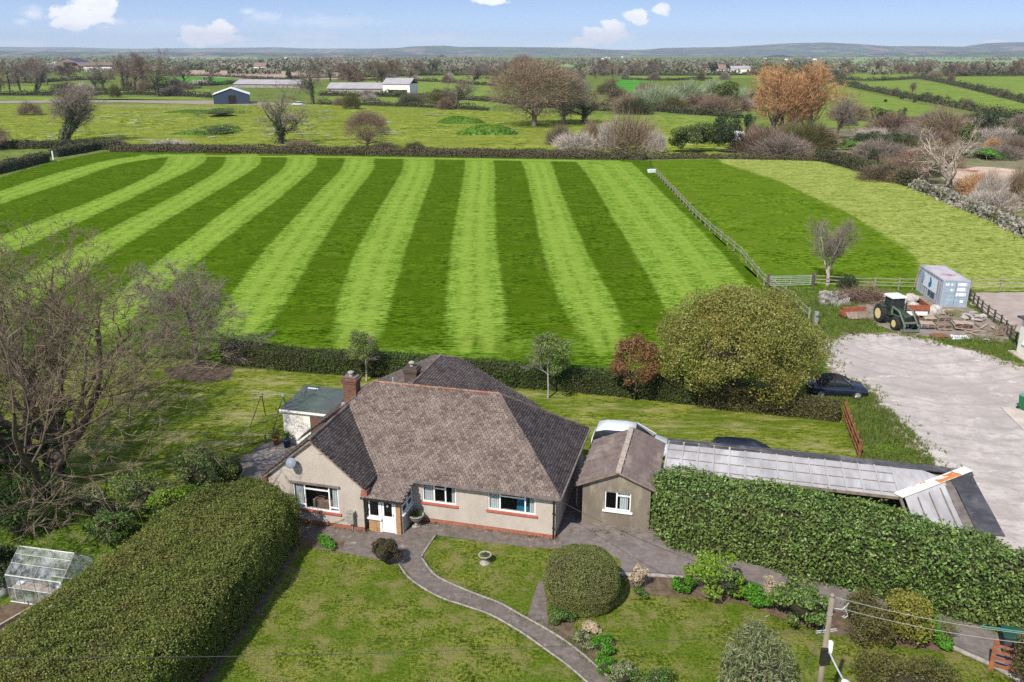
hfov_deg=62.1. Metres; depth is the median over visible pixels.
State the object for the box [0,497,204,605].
vegetable garden
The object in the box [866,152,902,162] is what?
scrub bush
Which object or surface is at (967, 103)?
scrub bush
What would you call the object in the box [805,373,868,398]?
parked car
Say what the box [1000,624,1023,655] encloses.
garden bin
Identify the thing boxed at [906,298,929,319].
red trailer
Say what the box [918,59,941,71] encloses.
bare tree
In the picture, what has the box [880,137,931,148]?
scrub bush
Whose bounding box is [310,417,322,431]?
door
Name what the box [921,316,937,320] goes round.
wooden pallet
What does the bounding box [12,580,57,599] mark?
potting bench
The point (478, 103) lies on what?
meadow
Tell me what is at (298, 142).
twiggy bush
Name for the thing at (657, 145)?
twiggy bush
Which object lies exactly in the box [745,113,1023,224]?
scrubland
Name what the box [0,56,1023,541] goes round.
ground
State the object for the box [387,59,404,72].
bare tree
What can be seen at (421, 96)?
scrub bush
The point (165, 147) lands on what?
field hedge
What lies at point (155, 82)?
bare tree
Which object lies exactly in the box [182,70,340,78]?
ploughed field
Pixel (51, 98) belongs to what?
meadow
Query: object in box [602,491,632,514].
window
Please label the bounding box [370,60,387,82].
bare tree
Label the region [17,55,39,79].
bare tree
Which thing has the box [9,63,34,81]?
bare tree
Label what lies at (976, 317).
junk heap
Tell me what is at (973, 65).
bare tree
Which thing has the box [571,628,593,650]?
border plant
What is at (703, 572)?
flowering shrub
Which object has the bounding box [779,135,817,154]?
twiggy bush
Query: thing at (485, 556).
bird bath
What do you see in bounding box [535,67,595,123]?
bare tree
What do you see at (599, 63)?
bare tree
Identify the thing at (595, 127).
twiggy bush
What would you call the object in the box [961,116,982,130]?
twiggy bush
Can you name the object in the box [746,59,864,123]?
orange tree
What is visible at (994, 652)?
wooden gate
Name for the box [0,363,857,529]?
back lawn
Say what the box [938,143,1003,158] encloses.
scrub bush
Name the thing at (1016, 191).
scrub bush
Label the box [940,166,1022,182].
red bank
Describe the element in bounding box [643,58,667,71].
bare tree
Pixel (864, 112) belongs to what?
twiggy bush
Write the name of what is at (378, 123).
bare tree
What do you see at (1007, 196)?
twiggy bush
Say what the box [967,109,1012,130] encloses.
evergreen tree
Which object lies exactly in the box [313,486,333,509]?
sofa
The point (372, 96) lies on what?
scrub bush
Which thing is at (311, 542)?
flower bed
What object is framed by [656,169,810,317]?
field fence
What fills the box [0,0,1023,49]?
sky
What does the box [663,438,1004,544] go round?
lean to shed
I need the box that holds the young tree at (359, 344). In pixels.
[342,329,383,380]
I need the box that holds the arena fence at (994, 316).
[968,288,1018,344]
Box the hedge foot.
[196,542,300,681]
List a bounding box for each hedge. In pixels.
[0,75,116,82]
[0,87,212,97]
[0,138,91,148]
[0,150,51,172]
[0,471,305,681]
[48,138,119,156]
[90,84,201,90]
[109,141,647,159]
[160,76,299,85]
[164,72,305,78]
[183,65,333,70]
[219,338,700,404]
[285,70,503,77]
[317,97,489,110]
[318,89,499,101]
[348,77,494,85]
[499,96,556,107]
[580,99,620,110]
[592,99,699,107]
[620,69,839,75]
[620,76,711,80]
[644,150,819,160]
[645,462,1023,634]
[648,102,743,117]
[697,384,842,422]
[814,148,920,185]
[828,77,1023,117]
[834,74,921,80]
[918,75,1023,102]
[923,71,1023,75]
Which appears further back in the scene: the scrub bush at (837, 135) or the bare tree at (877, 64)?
the bare tree at (877, 64)
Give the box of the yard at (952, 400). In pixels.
[822,333,1023,558]
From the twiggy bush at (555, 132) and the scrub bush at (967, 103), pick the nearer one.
the twiggy bush at (555, 132)
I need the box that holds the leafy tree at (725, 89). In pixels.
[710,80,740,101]
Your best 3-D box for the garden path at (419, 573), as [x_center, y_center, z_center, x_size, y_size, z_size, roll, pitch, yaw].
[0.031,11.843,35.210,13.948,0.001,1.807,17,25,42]
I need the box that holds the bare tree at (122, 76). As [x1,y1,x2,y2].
[107,53,132,89]
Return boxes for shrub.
[0,450,17,484]
[0,485,56,534]
[0,539,25,589]
[3,467,68,508]
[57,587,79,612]
[65,483,117,515]
[80,505,142,543]
[104,462,169,515]
[143,482,200,520]
[170,443,226,499]
[214,451,246,482]
[628,563,648,586]
[671,576,696,593]
[681,547,746,599]
[713,614,800,681]
[722,573,747,594]
[741,582,773,606]
[761,575,786,597]
[840,586,902,649]
[847,645,970,681]
[882,586,940,643]
[914,613,943,642]
[938,615,961,642]
[1012,620,1023,679]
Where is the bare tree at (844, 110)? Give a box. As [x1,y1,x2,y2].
[825,89,862,137]
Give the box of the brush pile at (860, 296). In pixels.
[828,276,900,304]
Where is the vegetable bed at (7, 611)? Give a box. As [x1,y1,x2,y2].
[0,593,69,631]
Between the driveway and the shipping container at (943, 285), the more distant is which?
the shipping container at (943, 285)
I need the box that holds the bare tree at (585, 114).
[548,74,617,122]
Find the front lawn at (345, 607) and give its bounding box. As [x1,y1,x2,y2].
[209,540,1014,681]
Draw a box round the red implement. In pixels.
[839,306,869,318]
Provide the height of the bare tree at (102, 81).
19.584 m
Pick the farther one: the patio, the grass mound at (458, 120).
the grass mound at (458, 120)
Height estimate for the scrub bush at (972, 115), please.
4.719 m
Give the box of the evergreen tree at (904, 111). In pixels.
[897,107,906,118]
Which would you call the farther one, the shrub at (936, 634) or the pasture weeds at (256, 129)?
the pasture weeds at (256, 129)
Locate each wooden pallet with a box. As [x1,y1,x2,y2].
[919,321,935,325]
[919,324,935,327]
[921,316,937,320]
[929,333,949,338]
[934,315,952,319]
[934,322,952,326]
[936,325,951,328]
[936,327,952,330]
[950,316,965,320]
[951,321,968,326]
[952,320,970,325]
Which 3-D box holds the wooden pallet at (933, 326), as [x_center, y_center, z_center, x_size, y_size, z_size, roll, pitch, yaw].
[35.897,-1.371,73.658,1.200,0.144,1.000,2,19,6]
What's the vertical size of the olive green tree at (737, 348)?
8.605 m
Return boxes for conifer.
[867,149,877,159]
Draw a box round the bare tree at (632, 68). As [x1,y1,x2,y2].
[626,62,640,72]
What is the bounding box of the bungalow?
[262,354,590,538]
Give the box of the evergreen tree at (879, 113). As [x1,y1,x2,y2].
[870,106,893,120]
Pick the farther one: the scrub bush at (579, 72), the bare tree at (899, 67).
the bare tree at (899, 67)
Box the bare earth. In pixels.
[858,295,1015,341]
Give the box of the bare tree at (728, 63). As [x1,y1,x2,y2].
[721,60,733,66]
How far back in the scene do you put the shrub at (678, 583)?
37.30 m
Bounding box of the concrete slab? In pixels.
[1001,407,1023,429]
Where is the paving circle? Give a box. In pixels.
[252,447,290,464]
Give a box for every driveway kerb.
[619,571,697,580]
[928,638,1021,681]
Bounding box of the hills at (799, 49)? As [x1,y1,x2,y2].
[633,42,1023,55]
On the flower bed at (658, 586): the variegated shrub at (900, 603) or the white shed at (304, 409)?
the variegated shrub at (900, 603)
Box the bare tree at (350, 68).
[338,62,352,71]
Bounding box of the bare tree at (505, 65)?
[497,60,511,71]
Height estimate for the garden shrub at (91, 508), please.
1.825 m
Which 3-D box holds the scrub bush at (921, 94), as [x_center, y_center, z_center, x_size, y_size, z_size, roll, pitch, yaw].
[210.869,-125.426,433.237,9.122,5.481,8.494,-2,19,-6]
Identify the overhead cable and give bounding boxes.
[0,631,813,657]
[559,500,826,605]
[836,597,1023,633]
[844,609,1023,642]
[980,625,1023,632]
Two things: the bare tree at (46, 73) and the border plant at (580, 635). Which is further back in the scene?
the bare tree at (46, 73)
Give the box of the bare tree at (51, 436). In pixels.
[0,195,253,554]
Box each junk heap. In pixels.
[944,310,960,314]
[960,311,986,320]
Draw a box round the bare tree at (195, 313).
[114,253,275,367]
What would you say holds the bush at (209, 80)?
on the ground at (268, 94)
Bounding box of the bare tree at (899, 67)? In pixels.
[894,63,905,73]
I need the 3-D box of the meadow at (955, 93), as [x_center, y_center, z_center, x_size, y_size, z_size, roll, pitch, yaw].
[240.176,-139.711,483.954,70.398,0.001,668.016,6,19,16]
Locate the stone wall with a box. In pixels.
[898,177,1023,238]
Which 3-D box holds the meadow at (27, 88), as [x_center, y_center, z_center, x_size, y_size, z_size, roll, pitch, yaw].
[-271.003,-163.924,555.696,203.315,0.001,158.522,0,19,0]
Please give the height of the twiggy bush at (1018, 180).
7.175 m
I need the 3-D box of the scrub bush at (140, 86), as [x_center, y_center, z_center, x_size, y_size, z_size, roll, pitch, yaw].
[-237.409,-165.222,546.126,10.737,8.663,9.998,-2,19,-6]
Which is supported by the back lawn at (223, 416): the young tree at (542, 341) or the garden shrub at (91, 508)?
the young tree at (542, 341)
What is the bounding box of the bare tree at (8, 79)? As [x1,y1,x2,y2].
[0,58,16,91]
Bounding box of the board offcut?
[953,335,967,339]
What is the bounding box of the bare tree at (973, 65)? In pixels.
[968,61,987,72]
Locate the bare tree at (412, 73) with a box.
[403,68,419,77]
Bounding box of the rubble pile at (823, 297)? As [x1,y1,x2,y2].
[818,290,850,305]
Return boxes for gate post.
[813,311,818,324]
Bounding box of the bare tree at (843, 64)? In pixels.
[841,60,855,69]
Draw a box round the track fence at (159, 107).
[92,104,214,109]
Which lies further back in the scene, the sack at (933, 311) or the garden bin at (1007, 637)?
the sack at (933, 311)
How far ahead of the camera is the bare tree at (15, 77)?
506.72 m
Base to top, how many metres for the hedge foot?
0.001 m
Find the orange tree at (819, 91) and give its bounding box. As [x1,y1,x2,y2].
[770,62,849,123]
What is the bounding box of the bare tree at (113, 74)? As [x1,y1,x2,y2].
[103,69,119,81]
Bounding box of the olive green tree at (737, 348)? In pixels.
[651,281,841,408]
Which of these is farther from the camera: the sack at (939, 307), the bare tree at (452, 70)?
the bare tree at (452, 70)
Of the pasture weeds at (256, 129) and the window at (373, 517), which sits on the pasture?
the pasture weeds at (256, 129)
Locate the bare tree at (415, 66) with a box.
[409,61,423,70]
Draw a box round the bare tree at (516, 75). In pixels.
[482,57,584,125]
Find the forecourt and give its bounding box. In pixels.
[298,521,568,565]
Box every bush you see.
[11,99,45,114]
[46,82,75,91]
[69,81,95,94]
[101,136,128,147]
[107,81,121,97]
[119,79,131,88]
[136,79,149,90]
[148,138,203,149]
[159,85,185,95]
[178,81,197,89]
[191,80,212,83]
[191,107,251,116]
[194,124,242,134]
[203,76,214,83]
[278,139,319,147]
[285,70,290,76]
[332,97,349,104]
[340,88,362,108]
[359,88,377,98]
[362,91,376,100]
[371,537,403,561]
[374,139,399,148]
[383,73,397,80]
[387,90,405,95]
[397,91,430,102]
[397,93,422,105]
[401,140,423,148]
[424,86,460,103]
[436,95,453,109]
[440,73,451,82]
[444,72,454,78]
[542,543,620,617]
[543,123,572,144]
[549,129,598,151]
[576,69,586,78]
[579,116,608,148]
[595,81,617,94]
[595,114,631,150]
[600,103,664,152]
[602,86,636,102]
[608,94,624,107]
[609,91,647,113]
[615,96,656,114]
[621,70,628,77]
[631,80,659,94]
[643,126,669,152]
[647,73,659,78]
[656,93,691,109]
[667,132,686,149]
[670,122,717,144]
[682,92,713,104]
[692,94,733,111]
[694,72,705,79]
[696,88,743,111]
[707,62,716,70]
[718,71,731,79]
[721,123,795,153]
[733,95,752,110]
[742,128,816,156]
[743,97,760,107]
[743,112,755,131]
[744,120,759,141]
[746,69,759,75]
[748,88,767,100]
[768,575,834,626]
[772,118,801,132]
[776,116,832,150]
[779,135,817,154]
[795,120,844,145]
[812,123,838,149]
[824,100,874,120]
[824,134,846,147]
[830,69,839,75]
[835,276,859,290]
[838,140,863,148]
[842,118,857,125]
[846,126,888,138]
[848,145,868,155]
[849,136,912,160]
[850,133,870,142]
[853,161,897,182]
[861,110,919,130]
[864,130,914,145]
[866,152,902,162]
[867,127,889,143]
[872,154,899,163]
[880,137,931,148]
[882,165,923,183]
[888,147,932,175]
[889,87,900,94]
[894,122,918,131]
[896,123,939,143]
[896,142,971,169]
[897,143,949,164]
[909,101,977,141]
[909,111,946,124]
[916,126,960,144]
[917,90,932,99]
[921,161,945,176]
[927,70,944,78]
[931,94,943,102]
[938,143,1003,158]
[945,72,955,83]
[946,175,969,194]
[952,168,1005,186]
[953,187,1021,212]
[955,167,1001,194]
[960,97,974,108]
[960,112,991,119]
[960,123,980,142]
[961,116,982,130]
[966,147,1009,158]
[968,187,1020,199]
[971,168,1011,195]
[974,127,994,142]
[981,133,1023,145]
[983,124,1017,140]
[984,136,1004,148]
[987,144,1023,160]
[988,190,1018,209]
[990,138,1018,148]
[996,134,1023,154]
[997,88,1010,96]
[1001,122,1017,133]
[1003,160,1023,196]
[1006,179,1023,198]
[1007,113,1023,125]
[1009,188,1023,205]
[1011,122,1023,137]
[1011,191,1023,207]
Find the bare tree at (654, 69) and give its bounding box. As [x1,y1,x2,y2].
[646,63,661,73]
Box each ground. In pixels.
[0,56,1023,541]
[40,115,396,140]
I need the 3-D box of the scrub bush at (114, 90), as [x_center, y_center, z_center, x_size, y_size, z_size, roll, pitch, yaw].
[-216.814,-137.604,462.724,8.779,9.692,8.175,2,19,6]
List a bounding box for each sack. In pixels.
[905,293,919,301]
[907,301,918,304]
[927,306,937,315]
[931,304,942,314]
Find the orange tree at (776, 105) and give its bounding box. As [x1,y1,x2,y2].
[748,64,823,131]
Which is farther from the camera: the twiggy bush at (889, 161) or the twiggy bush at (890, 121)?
the twiggy bush at (890, 121)
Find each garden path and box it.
[402,558,607,681]
[527,580,547,627]
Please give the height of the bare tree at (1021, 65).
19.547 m
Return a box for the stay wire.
[800,622,825,681]
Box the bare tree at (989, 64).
[981,58,992,70]
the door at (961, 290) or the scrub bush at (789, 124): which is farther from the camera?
the scrub bush at (789, 124)
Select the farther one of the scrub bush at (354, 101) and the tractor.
the scrub bush at (354, 101)
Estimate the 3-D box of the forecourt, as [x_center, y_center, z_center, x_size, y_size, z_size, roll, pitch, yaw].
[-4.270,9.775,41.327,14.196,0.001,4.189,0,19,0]
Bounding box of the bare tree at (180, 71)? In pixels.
[168,60,192,80]
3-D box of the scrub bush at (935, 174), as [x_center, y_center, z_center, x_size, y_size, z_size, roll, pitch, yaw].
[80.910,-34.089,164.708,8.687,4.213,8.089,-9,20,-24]
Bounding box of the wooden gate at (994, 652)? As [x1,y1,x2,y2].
[988,638,1023,674]
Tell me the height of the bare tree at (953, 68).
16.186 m
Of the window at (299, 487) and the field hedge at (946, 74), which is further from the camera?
the field hedge at (946, 74)
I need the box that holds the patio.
[239,441,297,479]
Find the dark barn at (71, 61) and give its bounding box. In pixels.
[55,58,88,68]
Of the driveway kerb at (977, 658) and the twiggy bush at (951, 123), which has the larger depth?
the twiggy bush at (951, 123)
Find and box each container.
[16,580,24,585]
[916,265,970,307]
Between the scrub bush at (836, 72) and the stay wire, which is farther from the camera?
the scrub bush at (836, 72)
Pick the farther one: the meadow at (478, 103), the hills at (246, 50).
the hills at (246, 50)
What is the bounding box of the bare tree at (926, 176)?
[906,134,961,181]
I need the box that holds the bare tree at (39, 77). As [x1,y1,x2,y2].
[25,55,49,91]
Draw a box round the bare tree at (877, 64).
[869,59,887,68]
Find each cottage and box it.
[253,63,268,68]
[716,64,726,73]
[728,66,750,73]
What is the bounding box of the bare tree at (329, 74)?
[322,66,334,81]
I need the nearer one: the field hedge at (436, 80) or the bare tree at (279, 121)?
the bare tree at (279, 121)
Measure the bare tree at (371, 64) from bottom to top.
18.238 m
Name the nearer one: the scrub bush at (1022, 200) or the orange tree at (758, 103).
the scrub bush at (1022, 200)
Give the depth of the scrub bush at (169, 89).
482.01 m
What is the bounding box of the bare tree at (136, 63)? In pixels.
[127,50,147,88]
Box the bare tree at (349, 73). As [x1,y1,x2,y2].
[336,63,367,81]
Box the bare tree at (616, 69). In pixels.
[614,64,628,75]
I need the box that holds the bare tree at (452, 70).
[446,66,457,72]
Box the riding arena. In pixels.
[970,292,1023,332]
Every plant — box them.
[317,534,335,549]
[546,603,577,624]
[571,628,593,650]
[582,620,602,633]
[589,633,614,655]
[595,655,616,673]
[605,659,641,681]
[628,666,676,681]
[632,585,648,598]
[937,635,954,650]
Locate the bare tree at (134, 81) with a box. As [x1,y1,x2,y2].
[112,47,153,86]
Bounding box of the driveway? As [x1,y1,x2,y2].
[550,456,1023,681]
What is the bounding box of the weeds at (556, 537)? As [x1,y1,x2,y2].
[301,521,639,540]
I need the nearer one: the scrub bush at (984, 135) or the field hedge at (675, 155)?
the field hedge at (675, 155)
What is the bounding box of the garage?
[575,427,665,529]
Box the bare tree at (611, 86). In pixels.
[600,76,622,100]
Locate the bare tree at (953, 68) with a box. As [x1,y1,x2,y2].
[943,61,968,73]
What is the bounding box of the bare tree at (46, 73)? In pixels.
[31,61,52,84]
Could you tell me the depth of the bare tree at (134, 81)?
553.39 m
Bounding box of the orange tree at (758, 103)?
[745,80,808,126]
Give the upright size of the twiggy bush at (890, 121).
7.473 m
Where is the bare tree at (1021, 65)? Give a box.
[1005,58,1023,72]
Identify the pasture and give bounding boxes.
[0,104,744,155]
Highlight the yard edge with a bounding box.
[816,331,1022,546]
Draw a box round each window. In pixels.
[293,483,341,515]
[366,501,382,520]
[401,487,413,515]
[420,484,457,507]
[486,493,537,517]
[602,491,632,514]
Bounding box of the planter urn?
[408,509,423,527]
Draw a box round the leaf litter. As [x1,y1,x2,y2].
[164,361,234,381]
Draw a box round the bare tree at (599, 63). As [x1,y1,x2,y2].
[597,57,617,74]
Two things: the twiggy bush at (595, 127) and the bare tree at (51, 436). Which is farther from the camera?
the twiggy bush at (595, 127)
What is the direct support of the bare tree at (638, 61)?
on the ground at (268, 94)
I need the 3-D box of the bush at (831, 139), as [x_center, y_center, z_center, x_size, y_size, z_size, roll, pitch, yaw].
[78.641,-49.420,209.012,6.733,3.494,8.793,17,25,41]
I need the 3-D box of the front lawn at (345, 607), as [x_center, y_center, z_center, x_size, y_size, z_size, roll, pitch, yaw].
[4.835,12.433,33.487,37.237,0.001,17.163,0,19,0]
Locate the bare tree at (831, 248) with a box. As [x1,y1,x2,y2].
[804,215,862,285]
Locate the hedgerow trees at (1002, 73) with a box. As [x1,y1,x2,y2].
[151,67,1023,75]
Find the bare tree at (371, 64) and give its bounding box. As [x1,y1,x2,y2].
[360,60,376,73]
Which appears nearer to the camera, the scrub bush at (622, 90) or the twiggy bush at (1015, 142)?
the twiggy bush at (1015, 142)
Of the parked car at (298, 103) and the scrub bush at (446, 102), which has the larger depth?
the parked car at (298, 103)
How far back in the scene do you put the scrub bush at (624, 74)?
802.01 m
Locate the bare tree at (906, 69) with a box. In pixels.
[899,65,913,73]
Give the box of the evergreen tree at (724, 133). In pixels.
[702,115,744,147]
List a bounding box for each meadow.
[0,96,207,99]
[1,86,211,94]
[155,76,237,83]
[326,96,498,107]
[345,80,498,98]
[375,76,502,83]
[580,115,735,130]
[616,79,649,92]
[620,75,849,78]
[820,83,970,127]
[849,74,920,79]
[860,80,1023,113]
[942,77,1023,94]
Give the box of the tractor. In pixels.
[873,293,919,332]
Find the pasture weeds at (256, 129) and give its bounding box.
[0,106,570,146]
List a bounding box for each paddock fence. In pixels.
[814,274,916,289]
[970,278,1023,289]
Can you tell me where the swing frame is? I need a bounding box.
[249,393,285,430]
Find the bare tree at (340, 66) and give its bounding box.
[335,62,348,78]
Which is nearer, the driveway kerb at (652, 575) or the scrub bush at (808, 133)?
the driveway kerb at (652, 575)
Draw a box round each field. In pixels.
[0,151,815,384]
[169,57,266,60]
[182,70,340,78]
[508,64,573,66]
[820,57,1023,65]
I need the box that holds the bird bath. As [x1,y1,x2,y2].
[478,551,491,565]
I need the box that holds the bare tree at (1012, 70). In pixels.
[1007,64,1023,75]
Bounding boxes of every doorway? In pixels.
[63,62,74,68]
[228,95,236,103]
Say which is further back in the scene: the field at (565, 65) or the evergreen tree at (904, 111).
the field at (565, 65)
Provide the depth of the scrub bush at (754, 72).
919.92 m
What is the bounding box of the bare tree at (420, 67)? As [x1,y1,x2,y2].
[408,60,426,72]
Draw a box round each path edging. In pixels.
[398,563,588,681]
[420,556,610,677]
[421,534,436,556]
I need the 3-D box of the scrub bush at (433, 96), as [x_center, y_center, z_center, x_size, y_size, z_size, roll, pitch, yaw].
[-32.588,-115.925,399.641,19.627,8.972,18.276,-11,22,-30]
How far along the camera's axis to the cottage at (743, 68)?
1008.38 m
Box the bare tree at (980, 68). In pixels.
[974,66,986,72]
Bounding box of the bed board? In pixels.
[0,607,30,628]
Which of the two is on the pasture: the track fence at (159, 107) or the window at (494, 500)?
the track fence at (159, 107)
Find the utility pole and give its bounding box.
[816,593,849,681]
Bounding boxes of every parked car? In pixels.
[292,101,302,104]
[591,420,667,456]
[711,437,769,447]
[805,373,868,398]
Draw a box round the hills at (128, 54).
[0,51,446,56]
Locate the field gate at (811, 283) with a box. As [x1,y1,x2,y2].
[766,272,814,287]
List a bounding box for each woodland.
[0,55,1021,75]
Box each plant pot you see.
[270,429,279,444]
[281,430,291,447]
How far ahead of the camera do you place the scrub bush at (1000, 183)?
134.94 m
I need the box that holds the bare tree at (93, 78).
[80,57,110,86]
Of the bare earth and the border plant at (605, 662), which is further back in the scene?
the bare earth
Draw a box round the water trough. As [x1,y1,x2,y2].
[647,169,655,172]
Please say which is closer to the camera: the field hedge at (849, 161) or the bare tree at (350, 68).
the field hedge at (849, 161)
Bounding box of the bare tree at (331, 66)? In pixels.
[314,58,334,70]
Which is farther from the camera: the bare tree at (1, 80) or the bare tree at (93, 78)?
the bare tree at (93, 78)
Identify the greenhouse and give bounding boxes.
[5,545,93,606]
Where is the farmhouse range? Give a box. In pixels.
[73,62,112,69]
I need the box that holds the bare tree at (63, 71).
[53,62,78,78]
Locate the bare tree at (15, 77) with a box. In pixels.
[7,61,21,92]
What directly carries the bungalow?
on the back lawn at (223, 416)
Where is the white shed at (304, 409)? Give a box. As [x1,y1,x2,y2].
[279,385,343,443]
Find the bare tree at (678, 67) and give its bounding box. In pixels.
[671,66,682,71]
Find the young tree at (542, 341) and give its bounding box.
[522,330,573,397]
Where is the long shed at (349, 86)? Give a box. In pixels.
[326,82,382,93]
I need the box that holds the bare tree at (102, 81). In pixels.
[90,61,111,86]
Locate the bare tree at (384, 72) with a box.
[367,62,394,82]
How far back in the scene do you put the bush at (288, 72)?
821.23 m
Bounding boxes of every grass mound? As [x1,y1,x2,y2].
[109,120,156,122]
[163,110,214,112]
[171,130,228,134]
[437,116,484,123]
[456,124,518,134]
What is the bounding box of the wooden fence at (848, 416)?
[843,401,862,457]
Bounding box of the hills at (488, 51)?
[340,46,746,55]
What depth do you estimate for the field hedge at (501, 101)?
398.83 m
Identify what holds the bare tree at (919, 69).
on the meadow at (864, 76)
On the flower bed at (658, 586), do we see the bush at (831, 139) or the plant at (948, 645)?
the plant at (948, 645)
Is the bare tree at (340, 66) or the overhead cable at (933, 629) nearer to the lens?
the overhead cable at (933, 629)
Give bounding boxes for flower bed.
[298,538,344,548]
[548,613,629,681]
[624,577,946,650]
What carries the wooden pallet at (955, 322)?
on the wooden pallet at (953, 324)
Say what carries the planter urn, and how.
on the forecourt
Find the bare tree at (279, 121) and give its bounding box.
[251,80,328,143]
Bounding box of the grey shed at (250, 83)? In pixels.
[233,79,308,87]
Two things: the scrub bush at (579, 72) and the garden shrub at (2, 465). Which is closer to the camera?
the garden shrub at (2, 465)
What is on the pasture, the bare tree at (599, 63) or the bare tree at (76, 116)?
the bare tree at (76, 116)
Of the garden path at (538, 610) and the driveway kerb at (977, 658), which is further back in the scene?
the garden path at (538, 610)
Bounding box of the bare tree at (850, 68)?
[843,64,858,75]
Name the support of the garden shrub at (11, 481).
on the vegetable garden
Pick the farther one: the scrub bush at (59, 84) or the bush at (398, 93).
the scrub bush at (59, 84)
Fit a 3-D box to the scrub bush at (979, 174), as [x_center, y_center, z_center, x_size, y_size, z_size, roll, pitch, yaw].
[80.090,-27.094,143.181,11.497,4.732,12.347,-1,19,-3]
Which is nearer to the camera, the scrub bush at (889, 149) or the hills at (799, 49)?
the scrub bush at (889, 149)
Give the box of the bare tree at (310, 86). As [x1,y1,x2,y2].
[287,56,327,103]
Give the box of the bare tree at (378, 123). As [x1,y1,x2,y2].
[340,108,390,148]
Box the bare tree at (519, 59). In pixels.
[503,53,544,106]
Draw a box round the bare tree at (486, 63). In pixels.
[478,61,494,74]
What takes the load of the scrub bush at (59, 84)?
on the meadow at (27, 88)
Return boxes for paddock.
[650,159,1023,290]
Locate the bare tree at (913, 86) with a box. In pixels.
[909,82,918,93]
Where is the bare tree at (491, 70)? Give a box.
[484,66,507,78]
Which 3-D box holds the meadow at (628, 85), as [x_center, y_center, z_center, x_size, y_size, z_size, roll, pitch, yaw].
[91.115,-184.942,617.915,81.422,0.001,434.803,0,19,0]
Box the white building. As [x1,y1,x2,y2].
[1008,315,1023,360]
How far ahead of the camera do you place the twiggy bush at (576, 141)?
205.84 m
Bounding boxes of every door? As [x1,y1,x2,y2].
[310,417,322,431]
[379,502,396,533]
[941,281,956,305]
[953,281,968,306]
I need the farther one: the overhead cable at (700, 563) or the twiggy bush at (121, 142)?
the twiggy bush at (121, 142)
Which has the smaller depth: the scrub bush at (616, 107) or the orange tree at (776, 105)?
the orange tree at (776, 105)
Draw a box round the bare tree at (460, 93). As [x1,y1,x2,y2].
[442,76,481,104]
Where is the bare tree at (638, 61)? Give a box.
[627,60,645,71]
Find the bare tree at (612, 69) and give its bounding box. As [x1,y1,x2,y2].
[607,65,615,76]
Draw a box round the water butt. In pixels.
[0,579,10,597]
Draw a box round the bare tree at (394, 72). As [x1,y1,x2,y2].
[373,59,403,79]
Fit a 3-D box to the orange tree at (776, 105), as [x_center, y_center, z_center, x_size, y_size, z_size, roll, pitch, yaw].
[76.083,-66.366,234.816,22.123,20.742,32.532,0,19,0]
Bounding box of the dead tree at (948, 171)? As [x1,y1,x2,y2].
[901,119,997,189]
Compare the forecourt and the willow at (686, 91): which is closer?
the forecourt
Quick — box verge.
[764,285,1023,463]
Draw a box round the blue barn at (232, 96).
[212,87,249,103]
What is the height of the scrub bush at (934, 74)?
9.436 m
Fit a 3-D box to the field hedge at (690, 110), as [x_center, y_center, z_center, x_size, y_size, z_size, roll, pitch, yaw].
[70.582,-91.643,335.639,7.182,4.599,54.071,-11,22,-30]
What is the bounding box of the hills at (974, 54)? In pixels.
[763,51,1023,56]
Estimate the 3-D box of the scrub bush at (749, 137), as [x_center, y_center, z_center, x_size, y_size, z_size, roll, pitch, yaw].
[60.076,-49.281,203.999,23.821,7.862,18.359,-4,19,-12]
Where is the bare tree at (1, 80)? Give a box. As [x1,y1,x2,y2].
[0,70,5,91]
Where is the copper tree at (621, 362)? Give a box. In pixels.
[607,331,660,399]
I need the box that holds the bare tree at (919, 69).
[912,67,925,73]
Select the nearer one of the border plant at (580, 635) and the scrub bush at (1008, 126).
the border plant at (580, 635)
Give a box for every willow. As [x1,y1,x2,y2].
[631,85,652,96]
[638,80,687,105]
[664,77,711,98]
[697,78,739,96]
[733,85,760,105]
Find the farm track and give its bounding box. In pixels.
[0,99,309,105]
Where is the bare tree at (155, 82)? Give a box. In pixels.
[127,46,182,96]
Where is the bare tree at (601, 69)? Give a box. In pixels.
[590,62,608,75]
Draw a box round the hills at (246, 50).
[0,47,390,52]
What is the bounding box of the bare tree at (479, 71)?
[463,61,492,84]
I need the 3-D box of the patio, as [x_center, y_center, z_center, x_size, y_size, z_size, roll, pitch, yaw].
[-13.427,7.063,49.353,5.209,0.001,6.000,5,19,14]
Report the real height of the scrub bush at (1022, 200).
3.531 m
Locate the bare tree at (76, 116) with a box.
[41,76,107,140]
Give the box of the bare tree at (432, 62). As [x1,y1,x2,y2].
[424,58,441,72]
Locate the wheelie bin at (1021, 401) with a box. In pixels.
[1016,393,1023,409]
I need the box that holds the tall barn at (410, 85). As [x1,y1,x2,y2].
[382,78,417,93]
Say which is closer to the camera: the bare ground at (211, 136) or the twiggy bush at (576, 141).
the twiggy bush at (576, 141)
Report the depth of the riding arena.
80.53 m
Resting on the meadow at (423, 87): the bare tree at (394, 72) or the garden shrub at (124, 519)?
the bare tree at (394, 72)

